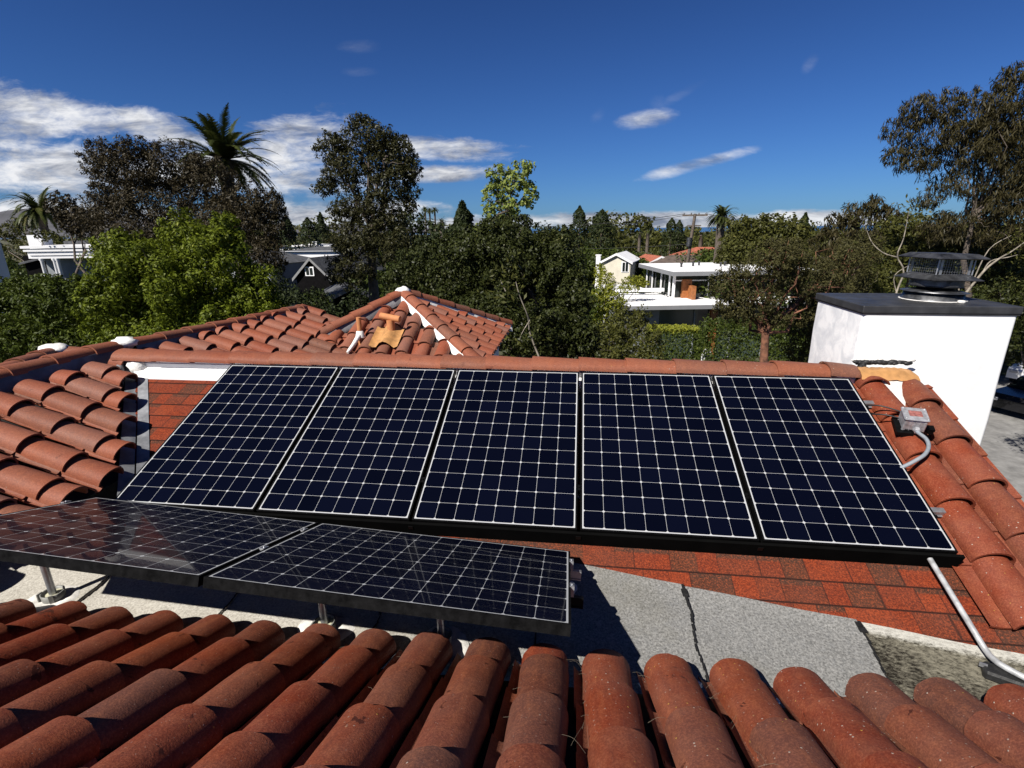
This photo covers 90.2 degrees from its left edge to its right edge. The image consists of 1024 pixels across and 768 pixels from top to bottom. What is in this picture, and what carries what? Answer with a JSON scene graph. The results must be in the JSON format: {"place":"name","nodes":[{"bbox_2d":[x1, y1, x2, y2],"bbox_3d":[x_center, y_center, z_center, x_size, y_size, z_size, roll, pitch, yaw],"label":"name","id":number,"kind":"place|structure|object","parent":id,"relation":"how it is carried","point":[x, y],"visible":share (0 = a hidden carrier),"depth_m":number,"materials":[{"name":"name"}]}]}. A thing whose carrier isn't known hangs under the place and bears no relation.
{"place":"outdoors","nodes":[
{"label":"outdoors","id":0,"kind":"place"},
{"bbox_2d":[0,242,10,312],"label":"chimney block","id":1,"kind":"structure","parent":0,"point":[4,271],"depth_m":30.73,"materials":[{"name":"grey"}]},
{"bbox_2d":[0,209,428,237],"bbox_3d":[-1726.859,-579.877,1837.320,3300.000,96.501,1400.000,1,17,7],"label":"hills","id":2,"kind":"structure","parent":0,"point":[5,215],"depth_m":1643.96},
{"bbox_2d":[216,249,310,304],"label":"shingled house","id":3,"kind":"structure","parent":0,"point":[295,263],"depth_m":42.26,"materials":[{"name":"grey"}]},
{"bbox_2d":[292,252,385,307],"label":"shingled house","id":4,"kind":"structure","parent":0,"point":[309,274],"depth_m":37.49,"materials":[{"name":"grey"}]},
{"bbox_2d":[304,267,314,275],"bbox_3d":[-14.819,-8.239,37.301,0.710,0.660,0.070,3,17,11],"label":"window","id":5,"kind":"structure","parent":4,"relation":"in","point":[309,271],"depth_m":37.28,"materials":[{"name":"white glass"}]},
{"bbox_2d":[324,282,368,316],"bbox_3d":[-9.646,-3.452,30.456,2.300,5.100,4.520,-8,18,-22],"label":"car","id":6,"kind":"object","parent":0,"point":[338,292],"depth_m":28.17,"materials":[{"name":"grey metal"}]},
{"bbox_2d":[0,224,1002,238],"bbox_3d":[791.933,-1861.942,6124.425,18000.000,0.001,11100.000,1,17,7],"label":"sea","id":7,"kind":"structure","parent":0,"point":[708,228],"depth_m":2020.62,"materials":[{"name":"liquid"}]},
{"bbox_2d":[0,230,1023,375],"bbox_3d":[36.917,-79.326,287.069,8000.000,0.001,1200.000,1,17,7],"label":"ground","id":8,"kind":"structure","parent":0,"point":[1004,369],"depth_m":34.28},
{"bbox_2d":[0,214,54,260],"bbox_3d":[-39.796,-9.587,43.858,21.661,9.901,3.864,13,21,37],"label":"round bush","id":9,"kind":"object","parent":8,"relation":"on","point":[44,237],"visible":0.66,"depth_m":47.41,"materials":[{"name":"green plant"}]},
{"bbox_2d":[0,185,64,234],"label":"palm tree","id":10,"kind":"object","parent":8,"relation":"on","point":[38,214],"visible":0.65,"depth_m":38.82,"materials":[{"name":"green plant"}]},
{"bbox_2d":[0,272,104,362],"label":"leafy shrub","id":11,"kind":"object","parent":8,"relation":"on","point":[33,317],"visible":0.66,"depth_m":12.90,"materials":[{"name":"green plant"}]},
{"bbox_2d":[42,189,105,292],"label":"gum tree","id":12,"kind":"object","parent":8,"relation":"on","point":[64,217],"visible":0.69,"depth_m":31.61,"materials":[{"name":"green plant"}]},
{"bbox_2d":[18,235,197,283],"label":"white house","id":13,"kind":"structure","parent":8,"relation":"on","point":[49,257],"depth_m":37.36,"materials":[{"name":"white painted siding"},{"name":"white painted wood trim"},{"name":"window glass"}]},
{"bbox_2d":[70,206,287,344],"bbox_3d":[-9.237,-0.658,15.333,5.607,8.765,9.975,-15,22,-40],"label":"broadleaf tree","id":14,"kind":"object","parent":8,"relation":"on","point":[150,289],"visible":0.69,"depth_m":12.08,"materials":[{"name":"green plant"}]},
{"bbox_2d":[69,133,293,278],"bbox_3d":[-14.064,-4.574,22.702,9.801,12.181,4.392,1,17,7],"label":"gum tree","id":15,"kind":"object","parent":8,"relation":"on","point":[257,214],"visible":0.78,"depth_m":21.27,"materials":[{"name":"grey plant"}]},
{"bbox_2d":[161,102,278,280],"bbox_3d":[-15.195,-7.364,28.208,6.146,14.015,5.835,1,17,7],"label":"palm tree","id":16,"kind":"object","parent":8,"relation":"on","point":[224,147],"visible":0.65,"depth_m":26.00,"materials":[{"name":"green plant"}]},
{"bbox_2d":[279,219,299,250],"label":"conifer tree","id":17,"kind":"object","parent":8,"relation":"on","point":[291,228],"visible":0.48,"depth_m":60.91,"materials":[{"name":"green plant"}]},
{"bbox_2d":[297,217,320,248],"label":"conifer tree","id":18,"kind":"object","parent":8,"relation":"on","point":[309,227],"visible":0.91,"depth_m":66.37,"materials":[{"name":"green plant"}]},
{"bbox_2d":[280,241,347,249],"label":"flat shed","id":19,"kind":"structure","parent":8,"relation":"on","point":[304,246],"depth_m":67.96,"materials":[{"name":"white"}]},
{"bbox_2d":[258,264,371,317],"bbox_3d":[-7.064,-0.476,17.627,4.376,6.905,6.480,-3,17,-8],"label":"dark shrub","id":20,"kind":"object","parent":8,"relation":"on","point":[293,293],"visible":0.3,"depth_m":18.14,"materials":[{"name":"green plant"}]},
{"bbox_2d":[313,212,330,243],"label":"conifer tree","id":21,"kind":"object","parent":8,"relation":"on","point":[321,223],"visible":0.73,"depth_m":70.10,"materials":[{"name":"green plant"}]},
{"bbox_2d":[285,246,376,256],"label":"flat shed","id":22,"kind":"structure","parent":8,"relation":"on","point":[319,251],"depth_m":57.48,"materials":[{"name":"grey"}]},
{"bbox_2d":[309,110,423,301],"bbox_3d":[-6.707,-5.610,23.953,5.455,13.090,3.181,1,17,7],"label":"gum tree","id":23,"kind":"object","parent":8,"relation":"on","point":[370,235],"visible":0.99,"depth_m":23.07,"materials":[{"name":"green plant"}]},
{"bbox_2d":[385,208,452,290],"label":"background tree","id":24,"kind":"object","parent":8,"relation":"on","point":[420,227],"visible":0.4,"depth_m":39.06,"materials":[{"name":"green plant"}]},
{"bbox_2d":[421,206,427,231],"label":"palm tree","id":25,"kind":"object","parent":8,"relation":"on","point":[424,209],"visible":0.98,"depth_m":106.87,"materials":[{"name":"green plant"}]},
{"bbox_2d":[426,208,432,231],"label":"palm tree","id":26,"kind":"object","parent":8,"relation":"on","point":[429,211],"visible":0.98,"depth_m":107.09,"materials":[{"name":"green plant"}]},
{"bbox_2d":[431,207,438,230],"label":"palm tree","id":27,"kind":"object","parent":8,"relation":"on","point":[434,210],"visible":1,"depth_m":106.99,"materials":[{"name":"green plant"}]},
{"bbox_2d":[438,218,445,236],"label":"palm tree","id":28,"kind":"object","parent":8,"relation":"on","point":[443,223],"visible":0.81,"depth_m":92.55,"materials":[{"name":"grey plant"}]},
{"bbox_2d":[446,200,475,244],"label":"conifer tree","id":29,"kind":"object","parent":8,"relation":"on","point":[463,215],"visible":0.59,"depth_m":46.01,"materials":[{"name":"green plant"}]},
{"bbox_2d":[374,211,607,358],"bbox_3d":[-0.855,-0.459,14.568,5.715,8.509,6.065,-2,17,-6],"label":"dark fig tree","id":30,"kind":"object","parent":8,"relation":"on","point":[457,268],"visible":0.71,"depth_m":12.76,"materials":[{"name":"green plant"}]},
{"bbox_2d":[473,159,539,347],"bbox_3d":[-0.570,-3.786,21.620,3.568,10.731,1.877,-10,19,-29],"label":"pale poplar","id":31,"kind":"object","parent":8,"relation":"on","point":[496,186],"visible":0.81,"depth_m":20.64,"materials":[{"name":"green plant"}]},
{"bbox_2d":[0,252,1023,767],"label":"stucco house","id":32,"kind":"structure","parent":8,"relation":"on","point":[798,662],"depth_m":2.62,"materials":[{"name":"ceramic"}]},
{"bbox_2d":[27,566,79,612],"bbox_3d":[-2.645,1.030,2.859,0.297,0.437,0.272,1,17,7],"label":"mounting post","id":33,"kind":"object","parent":32,"relation":"on","point":[52,595],"visible":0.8,"depth_m":2.90,"materials":[{"name":"metal"}]},
{"bbox_2d":[297,603,354,640],"bbox_3d":[-0.990,1.129,2.610,0.310,0.365,0.261,1,17,7],"label":"mounting post","id":34,"kind":"object","parent":32,"relation":"on","point":[344,627],"visible":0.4,"depth_m":2.69,"materials":[{"name":"metal"}]},
{"bbox_2d":[427,619,468,663],"bbox_3d":[-0.359,1.157,2.546,0.306,0.340,0.265,1,17,7],"label":"mounting post","id":35,"kind":"object","parent":32,"relation":"on","point":[456,638],"visible":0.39,"depth_m":2.58,"materials":[{"name":"metal"}]},
{"bbox_2d":[0,514,583,608],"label":"mounting rail","id":36,"kind":"object","parent":35,"relation":"on","point":[577,601],"visible":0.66,"depth_m":2.41,"materials":[{"name":"metal"}]},
{"bbox_2d":[0,497,317,586],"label":"solar panel","id":37,"kind":"object","parent":36,"relation":"attached to","point":[178,545],"visible":0.83,"depth_m":2.61,"materials":[{"name":"black glass"}]},
{"bbox_2d":[203,523,570,636],"bbox_3d":[-0.484,0.929,2.596,1.556,0.047,1.044,4,-2,7],"label":"solar panel","id":38,"kind":"object","parent":36,"relation":"attached to","point":[510,586],"visible":0.98,"depth_m":2.36,"materials":[{"name":"black glass"}]},
{"bbox_2d":[339,647,776,766],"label":"straw debris","id":39,"kind":"object","parent":32,"relation":"on","point":[648,722],"visible":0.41,"depth_m":1.85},
{"bbox_2d":[206,509,965,567],"bbox_3d":[-0.111,0.915,3.250,5.360,0.109,0.103,1,40,7],"label":"array skirt","id":40,"kind":"object","parent":32,"relation":"attached to","point":[748,548],"visible":0.68,"depth_m":3.09,"materials":[{"name":"black metal"}]},
{"bbox_2d":[329,382,874,407],"bbox_3d":[0.063,0.099,4.217,5.460,0.134,0.111,1,40,7],"label":"mounting rail","id":41,"kind":"object","parent":32,"relation":"attached to","point":[866,402],"visible":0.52,"depth_m":4.00,"materials":[{"name":"metal"}]},
{"bbox_2d":[115,364,339,511],"bbox_3d":[-2.149,0.347,4.053,1.044,0.047,1.556,1,40,7],"label":"solar panel","id":42,"kind":"object","parent":41,"relation":"attached to","point":[230,442],"visible":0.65,"depth_m":3.91,"materials":[{"name":"glass"}]},
{"bbox_2d":[276,470,945,516],"bbox_3d":[-0.046,0.737,3.454,5.460,0.134,0.111,1,40,7],"label":"mounting rail","id":43,"kind":"object","parent":32,"relation":"attached to","point":[939,512],"visible":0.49,"depth_m":3.15,"materials":[{"name":"metal"}]},
{"bbox_2d":[256,367,455,521],"bbox_3d":[-1.092,0.374,3.925,1.044,0.047,1.556,1,40,7],"label":"solar panel","id":44,"kind":"object","parent":43,"relation":"attached to","point":[363,447],"visible":0.86,"depth_m":3.77,"materials":[{"name":"glass"}]},
{"bbox_2d":[412,369,578,531],"bbox_3d":[-0.035,0.401,3.796,1.044,0.047,1.556,1,40,7],"label":"solar panel","id":45,"kind":"object","parent":43,"relation":"attached to","point":[505,452],"visible":0.86,"depth_m":3.64,"materials":[{"name":"blue glass"}]},
{"bbox_2d":[580,372,758,541],"bbox_3d":[1.023,0.428,3.668,1.044,0.047,1.556,1,40,7],"label":"solar panel","id":46,"kind":"object","parent":43,"relation":"attached to","point":[657,457],"visible":0.86,"depth_m":3.50,"materials":[{"name":"blue glass"}]},
{"bbox_2d":[712,375,957,553],"bbox_3d":[2.080,0.455,3.539,1.044,0.047,1.556,1,40,7],"label":"solar panel","id":47,"kind":"object","parent":43,"relation":"attached to","point":[819,462],"visible":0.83,"depth_m":3.37,"materials":[{"name":"glass"}]},
{"bbox_2d":[866,405,900,411],"bbox_3d":[2.732,0.177,3.764,0.028,0.043,0.270,-16,23,-42],"label":"black cable","id":48,"kind":"object","parent":47,"relation":"attached to","point":[885,407],"visible":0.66,"depth_m":3.74,"materials":[{"name":"black rubber"}]},
{"bbox_2d":[871,413,898,418],"bbox_3d":[2.699,0.234,3.706,0.240,0.042,0.031,15,23,42],"label":"black cable","id":49,"kind":"object","parent":47,"relation":"attached to","point":[885,415],"visible":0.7,"depth_m":3.68,"materials":[{"name":"black rubber"}]},
{"bbox_2d":[891,407,935,437],"bbox_3d":[2.830,0.278,3.577,0.235,0.219,0.186,6,18,20],"label":"junction box","id":50,"kind":"object","parent":32,"relation":"attached to","point":[907,422],"visible":1,"depth_m":3.55,"materials":[{"name":"metal"}]},
{"bbox_2d":[900,427,930,467],"bbox_3d":[2.696,0.453,3.413,0.411,0.234,0.142,-14,22,-38],"label":"flexible conduit","id":51,"kind":"object","parent":50,"relation":"attached to","point":[917,430],"visible":0.92,"depth_m":3.37,"materials":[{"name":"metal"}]},
{"bbox_2d":[927,558,1023,679],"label":"steel conduit","id":52,"kind":"object","parent":32,"relation":"attached to","point":[973,629],"visible":0.87,"depth_m":2.60,"materials":[{"name":"silver metal"}]},
{"bbox_2d":[978,661,1023,686],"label":"pipe support","id":53,"kind":"object","parent":32,"relation":"on","point":[994,673],"visible":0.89,"depth_m":2.42,"materials":[{"name":"metal"}]},
{"bbox_2d":[1,205,1022,266],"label":"distant trees","id":54,"kind":"object","parent":8,"relation":"on","point":[655,239],"visible":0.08,"depth_m":106.08,"materials":[{"name":"green plant"}]},
{"bbox_2d":[0,246,1023,362],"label":"garden undergrowth","id":55,"kind":"object","parent":8,"relation":"on","point":[705,256],"visible":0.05,"depth_m":44.77,"materials":[{"name":"green plant"}]},
{"bbox_2d":[844,188,933,292],"bbox_3d":[11.268,-3.256,15.540,2.368,5.042,1.343,6,18,22],"label":"bare tree","id":56,"kind":"object","parent":55,"relation":"on","point":[902,266],"visible":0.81,"depth_m":15.25,"materials":[{"name":"beige plant"}]},
{"bbox_2d":[948,219,1023,292],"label":"bare tree","id":57,"kind":"object","parent":55,"relation":"on","point":[987,266],"visible":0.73,"depth_m":16.70,"materials":[{"name":"beige plant"}]},
{"bbox_2d":[483,250,550,356],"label":"bare tree","id":58,"kind":"object","parent":8,"relation":"on","point":[512,297],"visible":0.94,"depth_m":10.48,"materials":[{"name":"brown plant"}]},
{"bbox_2d":[571,205,591,254],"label":"conifer tree","id":59,"kind":"object","parent":8,"relation":"on","point":[579,215],"visible":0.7,"depth_m":65.64,"materials":[{"name":"green plant"}]},
{"bbox_2d":[584,209,619,258],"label":"conifer tree","id":60,"kind":"object","parent":8,"relation":"on","point":[602,213],"visible":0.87,"depth_m":63.43,"materials":[{"name":"green plant"}]},
{"bbox_2d":[595,251,639,292],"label":"cottage","id":61,"kind":"structure","parent":8,"relation":"on","point":[621,265],"depth_m":52.99,"materials":[{"name":"beige paint"}]},
{"bbox_2d":[621,262,628,271],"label":"window","id":62,"kind":"structure","parent":61,"relation":"in","point":[625,265],"depth_m":52.45,"materials":[{"name":"white glass"}]},
{"bbox_2d":[588,262,649,350],"bbox_3d":[6.103,-4.465,31.782,2.915,6.019,4.467,16,23,43],"label":"bamboo clump","id":63,"kind":"object","parent":8,"relation":"on","point":[608,288],"visible":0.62,"depth_m":30.96,"materials":[{"name":"green plant"}]},
{"bbox_2d":[589,304,668,359],"bbox_3d":[4.750,-0.723,21.252,3.400,5.010,3.612,1,17,7],"label":"round bush","id":64,"kind":"object","parent":8,"relation":"on","point":[612,351],"visible":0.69,"depth_m":20.75,"materials":[{"name":"green plant"}]},
{"bbox_2d":[635,229,642,252],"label":"palm tree","id":65,"kind":"object","parent":8,"relation":"on","point":[639,233],"visible":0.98,"depth_m":93.99,"materials":[{"name":"plant"}]},
{"bbox_2d":[642,224,652,253],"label":"palm tree","id":66,"kind":"object","parent":8,"relation":"on","point":[648,232],"visible":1,"depth_m":84.36,"materials":[{"name":"green plant"}]},
{"bbox_2d":[639,254,664,279],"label":"bungalow","id":67,"kind":"object","parent":8,"relation":"on","point":[650,258],"visible":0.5,"depth_m":58.03,"materials":[{"name":"tile"}]},
{"bbox_2d":[656,218,682,255],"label":"conifer tree","id":68,"kind":"object","parent":8,"relation":"on","point":[670,224],"visible":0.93,"depth_m":74.20,"materials":[{"name":"green plant"}]},
{"bbox_2d":[644,323,702,360],"bbox_3d":[7.970,-1.224,25.509,2.918,3.456,1.641,1,17,7],"label":"hedge","id":69,"kind":"object","parent":8,"relation":"on","point":[682,329],"visible":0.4,"depth_m":24.74,"materials":[{"name":"green plant"}]},
{"bbox_2d":[670,220,687,252],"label":"conifer tree","id":70,"kind":"object","parent":8,"relation":"on","point":[679,225],"visible":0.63,"depth_m":77.64,"materials":[{"name":"green plant"}]},
{"bbox_2d":[667,247,713,255],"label":"bungalow","id":71,"kind":"object","parent":8,"relation":"on","point":[695,249],"visible":0.16,"depth_m":69.90,"materials":[{"name":"tile"}]},
{"bbox_2d":[682,212,707,262],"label":"utility pole","id":72,"kind":"object","parent":8,"relation":"on","point":[689,241],"visible":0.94,"depth_m":42.55,"materials":[{"name":"brown wood"}]},
{"bbox_2d":[415,216,679,229],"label":"overhead wire","id":73,"kind":"object","parent":72,"relation":"attached to","point":[617,225],"visible":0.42,"depth_m":45.65,"materials":[{"name":"black"}]},
{"bbox_2d":[427,214,681,226],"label":"overhead wire","id":74,"kind":"object","parent":72,"relation":"attached to","point":[592,224],"visible":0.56,"depth_m":46.00,"materials":[{"name":"black"}]},
{"bbox_2d":[594,244,684,248],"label":"overhead wire","id":75,"kind":"object","parent":72,"relation":"attached to","point":[635,247],"visible":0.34,"depth_m":45.89,"materials":[{"name":"black"}]},
{"bbox_2d":[696,230,706,246],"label":"palm tree","id":76,"kind":"object","parent":8,"relation":"on","point":[701,236],"visible":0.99,"depth_m":74.08,"materials":[{"name":"green plant"}]},
{"bbox_2d":[701,351,710,360],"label":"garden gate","id":77,"kind":"structure","parent":8,"relation":"on","point":[702,357],"depth_m":23.24,"materials":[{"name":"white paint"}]},
{"bbox_2d":[595,261,818,358],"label":"modern house","id":78,"kind":"structure","parent":8,"relation":"on","point":[684,303],"depth_m":32.67,"materials":[{"name":"white stucco"},{"name":"dark glass"},{"name":"cedar wood"}]},
{"bbox_2d":[695,309,708,354],"bbox_3d":[11.874,-3.218,32.033,0.750,3.265,0.060,-1,17,-2],"label":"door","id":79,"kind":"structure","parent":78,"relation":"in","point":[702,313],"depth_m":31.69,"materials":[{"name":"grey glass"}]},
{"bbox_2d":[673,276,746,297],"bbox_3d":[15.075,-6.510,33.699,8.820,1.516,0.060,-1,17,-2],"label":"window frame","id":80,"kind":"structure","parent":78,"relation":"in","point":[675,276],"depth_m":33.52,"materials":[{"name":"white"}]},
{"bbox_2d":[647,270,794,297],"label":"window","id":81,"kind":"structure","parent":78,"relation":"in","point":[656,275],"depth_m":33.80,"materials":[{"name":"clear glass"}]},
{"bbox_2d":[656,308,797,358],"bbox_3d":[14.300,-3.241,32.018,10.400,3.265,0.080,-1,17,-2],"label":"lower window","id":82,"kind":"structure","parent":78,"relation":"in","point":[685,316],"depth_m":31.64,"materials":[{"name":"black glass"}]},
{"bbox_2d":[705,205,738,261],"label":"palm tree","id":83,"kind":"object","parent":8,"relation":"on","point":[717,220],"visible":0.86,"depth_m":47.48,"materials":[{"name":"green plant"}]},
{"bbox_2d":[711,317,759,357],"bbox_3d":[10.205,-1.058,23.669,2.352,4.080,1.027,1,17,7],"label":"garden bush","id":84,"kind":"object","parent":8,"relation":"on","point":[737,332],"visible":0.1,"depth_m":23.18,"materials":[{"name":"green plant"}]},
{"bbox_2d":[692,316,809,361],"bbox_3d":[10.937,-0.991,23.153,5.234,4.306,2.125,1,17,7],"label":"hedge","id":85,"kind":"object","parent":8,"relation":"on","point":[720,333],"visible":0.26,"depth_m":22.46,"materials":[{"name":"green plant"}]},
{"bbox_2d":[713,211,817,266],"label":"round dark tree","id":86,"kind":"object","parent":8,"relation":"on","point":[744,236],"visible":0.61,"depth_m":37.59,"materials":[{"name":"green plant"}]},
{"bbox_2d":[706,236,877,362],"bbox_3d":[9.751,-1.098,17.559,7.083,7.714,2.311,-9,19,-26],"label":"peeling bark tree","id":87,"kind":"object","parent":8,"relation":"on","point":[782,267],"visible":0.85,"depth_m":16.16,"materials":[{"name":"green plant"}]},
{"bbox_2d":[799,212,809,226],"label":"conifer tree","id":88,"kind":"object","parent":8,"relation":"on","point":[805,215],"visible":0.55,"depth_m":53.65,"materials":[{"name":"green plant"}]},
{"bbox_2d":[777,229,889,362],"bbox_3d":[12.261,-1.839,19.551,5.267,7.898,2.254,-15,22,-39],"label":"twiggy shrub","id":89,"kind":"object","parent":8,"relation":"on","point":[803,356],"visible":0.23,"depth_m":18.74,"materials":[{"name":"green plant"}]},
{"bbox_2d":[807,193,902,277],"bbox_3d":[18.095,-5.226,27.654,4.598,9.704,2.120,1,17,7],"label":"drooping gum","id":90,"kind":"object","parent":8,"relation":"on","point":[885,211],"visible":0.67,"depth_m":26.52,"materials":[{"name":"green plant"}]},
{"bbox_2d":[858,212,1023,302],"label":"leafy tree","id":91,"kind":"object","parent":8,"relation":"on","point":[887,269],"visible":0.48,"depth_m":22.75,"materials":[{"name":"green plant"}]},
{"bbox_2d":[878,60,1023,296],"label":"eucalyptus tree","id":92,"kind":"object","parent":8,"relation":"on","point":[998,136],"visible":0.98,"depth_m":19.23,"materials":[{"name":"green plant"}]},
{"bbox_2d":[971,276,1023,368],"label":"leafy tree","id":93,"kind":"object","parent":8,"relation":"on","point":[1011,297],"visible":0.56,"depth_m":19.37,"materials":[{"name":"green plant"}]},
{"bbox_2d":[0,0,1023,228],"label":"sky","id":94,"kind":"structure","parent":0,"point":[649,108],"materials":[{"name":"blue"}]},
{"bbox_2d":[647,255,709,296],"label":"long house","id":95,"kind":"structure","parent":0,"point":[670,259],"depth_m":55.94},
{"bbox_2d":[980,376,1023,501],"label":"driveway","id":96,"kind":"structure","parent":0,"point":[1002,444],"depth_m":19.43,"materials":[{"name":"concrete"}]},
{"bbox_2d":[991,375,1023,413],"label":"parked car","id":97,"kind":"object","parent":96,"relation":"on","point":[1010,396],"visible":0.81,"depth_m":22.06,"materials":[{"name":"black paint"}]},
{"bbox_2d":[1006,362,1023,380],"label":"parked car","id":98,"kind":"object","parent":96,"relation":"on","point":[1014,372],"visible":0.91,"depth_m":26.23,"materials":[{"name":"white paint"}]},
{"bbox_3d":[-2.474,0.979,3.172,0.298,0.267,0.266,1,17,7],"label":"post","id":99,"kind":"object","parent":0,"visible":0},
{"bbox_2d":[61,500,580,580],"bbox_3d":[-1.230,0.904,3.011,3.260,0.105,0.050,4,-2,6],"label":"mounting rail","id":100,"kind":"object","parent":99,"relation":"attached to","point":[575,574],"visible":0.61,"depth_m":2.81,"materials":[{"name":"metal"}]}
]}

